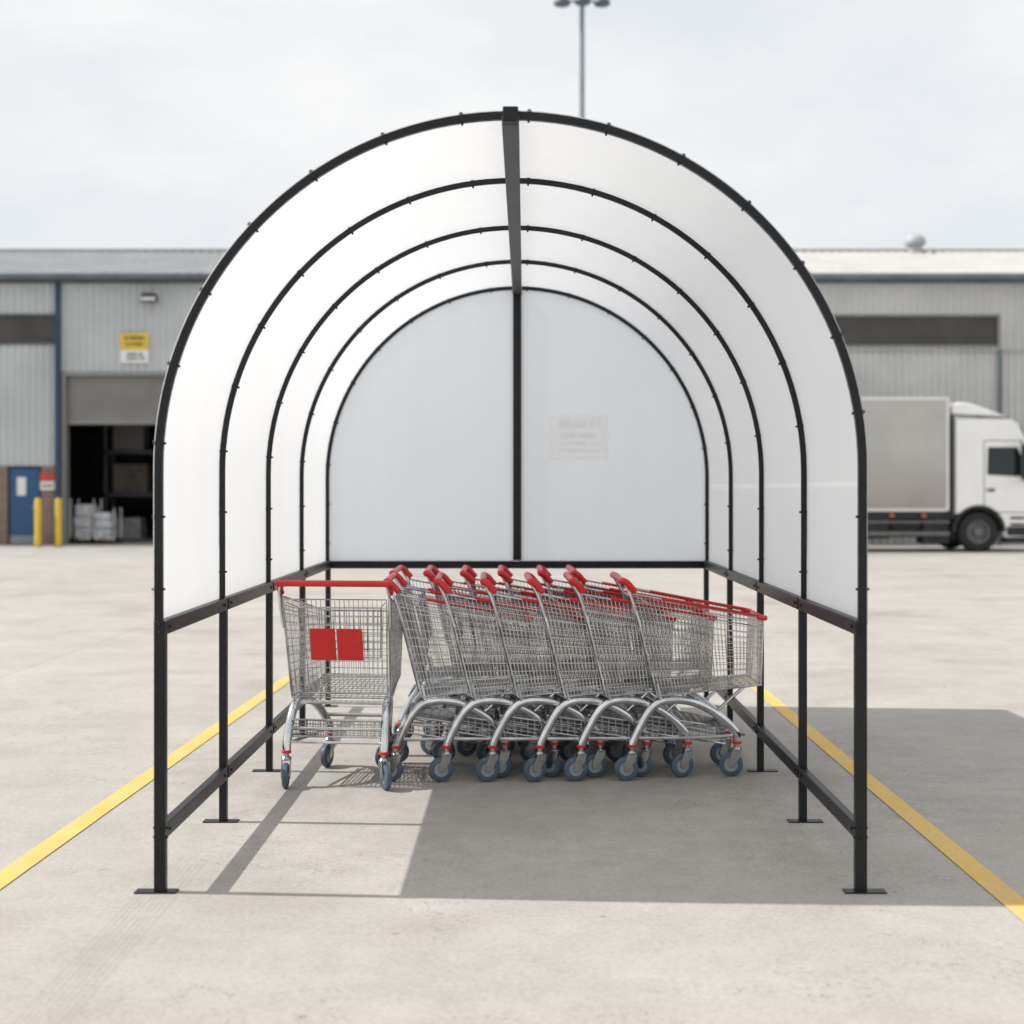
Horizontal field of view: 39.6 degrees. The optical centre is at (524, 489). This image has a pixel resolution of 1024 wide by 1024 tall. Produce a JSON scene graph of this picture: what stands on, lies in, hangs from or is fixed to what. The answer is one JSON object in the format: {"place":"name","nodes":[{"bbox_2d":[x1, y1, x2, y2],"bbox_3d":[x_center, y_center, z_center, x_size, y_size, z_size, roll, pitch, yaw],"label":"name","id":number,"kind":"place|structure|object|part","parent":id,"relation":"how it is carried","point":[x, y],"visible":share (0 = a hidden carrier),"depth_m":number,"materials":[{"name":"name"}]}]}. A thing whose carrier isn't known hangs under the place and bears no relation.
{"place":"outdoors","nodes":[
{"label":"outdoors","id":0,"kind":"place"},
{"bbox_2d":[0,249,523,544],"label":"warehouse","id":1,"kind":"structure","parent":0,"point":[71,385],"depth_m":39.00,"materials":[{"name":"metal"}]},
{"bbox_2d":[10,468,40,543],"bbox_3d":[-13.711,0.440,39.000,0.823,2.080,0.100,0,0,0],"label":"door","id":2,"kind":"structure","parent":1,"relation":"in","point":[24,482],"depth_m":39.00,"materials":[{"name":"blue paint"}]},
{"bbox_2d":[0,314,54,344],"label":"window frame","id":3,"kind":"structure","parent":1,"relation":"in","point":[0,314],"depth_m":38.93,"materials":[{"name":"grey metal"}]},
{"bbox_2d":[40,473,54,489],"bbox_3d":[-13.060,-0.232,38.937,0.398,0.464,0.086,0,0,0],"label":"safety notice","id":4,"kind":"object","parent":1,"relation":"attached to","point":[47,477],"visible":1,"depth_m":38.90,"materials":[{"name":"plastic"}]},
{"bbox_2d":[120,333,148,362],"bbox_3d":[-10.681,-3.893,38.937,0.768,0.821,0.086,0,0,0],"label":"warning sign","id":5,"kind":"object","parent":1,"relation":"attached to","point":[134,347],"visible":1,"depth_m":38.90,"materials":[{"name":"yellow paint"}]},
{"bbox_2d":[140,293,157,302],"bbox_3d":[-10.229,-5.230,38.774,0.472,0.240,0.427,0,0,0],"label":"wall floodlight","id":6,"kind":"object","parent":1,"relation":"attached to","point":[148,297],"depth_m":38.58,"materials":[{"name":"white plastic"}]},
{"bbox_2d":[0,532,1023,1023],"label":"ground","id":7,"kind":"structure","parent":0,"point":[344,888],"depth_m":6.04,"materials":[{"name":"concrete"}]},
{"bbox_2d":[33,498,42,546],"bbox_3d":[-12.875,0.855,37.600,0.260,1.290,0.260,0,0,0],"label":"bollard","id":8,"kind":"object","parent":7,"relation":"on","point":[37,522],"visible":1,"depth_m":37.53,"materials":[{"name":"yellow metal"}]},
{"bbox_2d":[53,498,63,546],"bbox_3d":[-12.333,0.855,37.600,0.260,1.290,0.260,0,0,0],"label":"bollard","id":9,"kind":"object","parent":7,"relation":"on","point":[58,522],"visible":1,"depth_m":37.53,"materials":[{"name":"yellow metal"}]},
{"bbox_2d":[70,499,101,543],"bbox_3d":[-12.316,0.874,39.900,0.680,1.248,0.740,0,0,0],"label":"roll cage","id":10,"kind":"object","parent":7,"relation":"on","point":[82,520],"visible":0.94,"depth_m":39.60,"materials":[{"name":"metal"}]},
{"bbox_2d":[90,508,121,543],"bbox_3d":[-11.755,0.999,39.900,0.680,0.998,0.740,0,0,0],"label":"roll cage","id":11,"kind":"object","parent":7,"relation":"on","point":[105,525],"visible":1,"depth_m":39.60,"materials":[{"name":"metal"}]},
{"bbox_2d":[0,677,294,888],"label":"bay marking line","id":12,"kind":"object","parent":7,"relation":"on","point":[28,860],"visible":0.83,"depth_m":6.76,"materials":[{"name":"yellow paint"}]},
{"bbox_2d":[104,425,222,538],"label":"storage rack","id":13,"kind":"object","parent":7,"relation":"on","point":[132,480],"visible":0.25,"depth_m":43.22,"materials":[{"name":"metal"}]},
{"bbox_2d":[274,580,402,789],"bbox_3d":[-0.926,0.975,7.460,0.605,1.050,0.788,0,0,6],"label":"shopping cart","id":14,"kind":"object","parent":7,"relation":"on","point":[322,648],"visible":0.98,"depth_m":7.23,"materials":[{"name":"metal"}]},
{"bbox_2d":[378,572,533,781],"bbox_3d":[-0.357,0.975,7.566,0.803,1.050,0.600,0,0,-1],"label":"shopping cart","id":15,"kind":"object","parent":7,"relation":"on","point":[421,706],"visible":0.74,"depth_m":7.37,"materials":[{"name":"metal"}]},
{"bbox_2d":[389,565,525,743],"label":"shopping cart","id":16,"kind":"object","parent":7,"relation":"on","point":[406,573],"visible":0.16,"depth_m":8.06,"materials":[{"name":"metal"}]},
{"bbox_2d":[420,565,556,754],"bbox_3d":[-0.206,0.975,8.306,0.802,1.050,0.600,0,0,-1],"label":"shopping cart","id":17,"kind":"object","parent":7,"relation":"on","point":[430,572],"visible":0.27,"depth_m":8.07,"materials":[{"name":"metal"}]},
{"bbox_2d":[429,572,583,781],"bbox_3d":[-0.101,0.975,7.573,0.802,1.050,0.600,0,0,-2],"label":"shopping cart","id":18,"kind":"object","parent":7,"relation":"on","point":[441,765],"visible":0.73,"depth_m":7.35,"materials":[{"name":"metal"}]},
{"bbox_2d":[134,106,886,893],"bbox_3d":[-0.054,0.038,7.579,2.798,2.924,4.611,0,0,0],"label":"cart shelter","id":19,"kind":"object","parent":7,"relation":"on","point":[524,418],"visible":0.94,"depth_m":7.53,"materials":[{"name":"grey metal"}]},
{"bbox_2d":[456,565,591,755],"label":"shopping cart","id":20,"kind":"object","parent":7,"relation":"on","point":[468,574],"visible":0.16,"depth_m":8.04,"materials":[{"name":"metal"}]},
{"bbox_2d":[475,572,629,781],"bbox_3d":[0.137,0.975,7.575,0.801,1.050,0.600,0,0,-1],"label":"shopping cart","id":21,"kind":"object","parent":7,"relation":"on","point":[487,768],"visible":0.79,"depth_m":7.35,"materials":[{"name":"metal"}]},
{"bbox_2d":[497,565,629,751],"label":"shopping cart","id":22,"kind":"object","parent":7,"relation":"on","point":[504,573],"visible":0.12,"depth_m":8.06,"materials":[{"name":"metal"}]},
{"bbox_2d":[554,0,609,269],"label":"floodlight mast","id":23,"kind":"object","parent":7,"relation":"on","point":[581,3],"visible":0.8,"depth_m":33.45,"materials":[{"name":"grey metal"}]},
{"bbox_2d":[520,572,675,781],"bbox_3d":[0.379,0.975,7.579,0.799,1.050,0.600,0,0,-2],"label":"shopping cart","id":24,"kind":"object","parent":7,"relation":"on","point":[534,768],"visible":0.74,"depth_m":7.35,"materials":[{"name":"metal"}]},
{"bbox_2d":[537,564,672,746],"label":"shopping cart","id":25,"kind":"object","parent":7,"relation":"on","point":[544,573],"visible":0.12,"depth_m":8.06,"materials":[{"name":"metal"}]},
{"bbox_2d":[566,565,705,745],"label":"shopping cart","id":26,"kind":"object","parent":7,"relation":"on","point":[579,577],"visible":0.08,"depth_m":8.11,"materials":[{"name":"metal"}]},
{"bbox_2d":[559,571,716,780],"bbox_3d":[0.593,0.975,7.589,0.802,1.050,0.600,0,0,-1],"label":"shopping cart","id":27,"kind":"object","parent":7,"relation":"on","point":[677,756],"visible":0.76,"depth_m":7.37,"materials":[{"name":"metal"}]},
{"bbox_2d":[606,571,767,780],"bbox_3d":[0.852,0.975,7.599,0.803,1.050,0.600,0,0,-2],"label":"shopping cart","id":28,"kind":"object","parent":7,"relation":"on","point":[726,757],"visible":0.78,"depth_m":7.39,"materials":[{"name":"metal"}]},
{"bbox_2d":[692,397,1023,551],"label":"delivery truck","id":29,"kind":"object","parent":7,"relation":"on","point":[942,472],"visible":0.49,"depth_m":34.22,"materials":[{"name":"white paint"}]},
{"bbox_3d":[11.587,-0.674,34.207,0.953,0.721,0.026,0,0,0],"label":"side window","id":30,"kind":"part","parent":29,"relation":"part of","materials":[{"name":"black glass"}]},
{"bbox_2d":[746,677,1023,921],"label":"bay marking line","id":31,"kind":"object","parent":7,"relation":"on","point":[1006,895],"visible":0.82,"depth_m":6.32,"materials":[{"name":"yellow paint"}]},
{"bbox_2d":[0,0,1023,248],"label":"sky","id":32,"kind":"structure","parent":0,"point":[125,124],"materials":[{"name":"white"}]},
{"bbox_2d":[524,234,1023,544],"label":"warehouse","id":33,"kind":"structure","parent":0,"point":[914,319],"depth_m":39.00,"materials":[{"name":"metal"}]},
{"bbox_2d":[833,314,999,346],"bbox_3d":[10.708,-4.360,38.977,4.570,0.903,0.084,0,0,0],"label":"window frame","id":34,"kind":"structure","parent":33,"relation":"in","point":[835,315],"depth_m":38.93,"materials":[{"name":"metal"}]}
]}

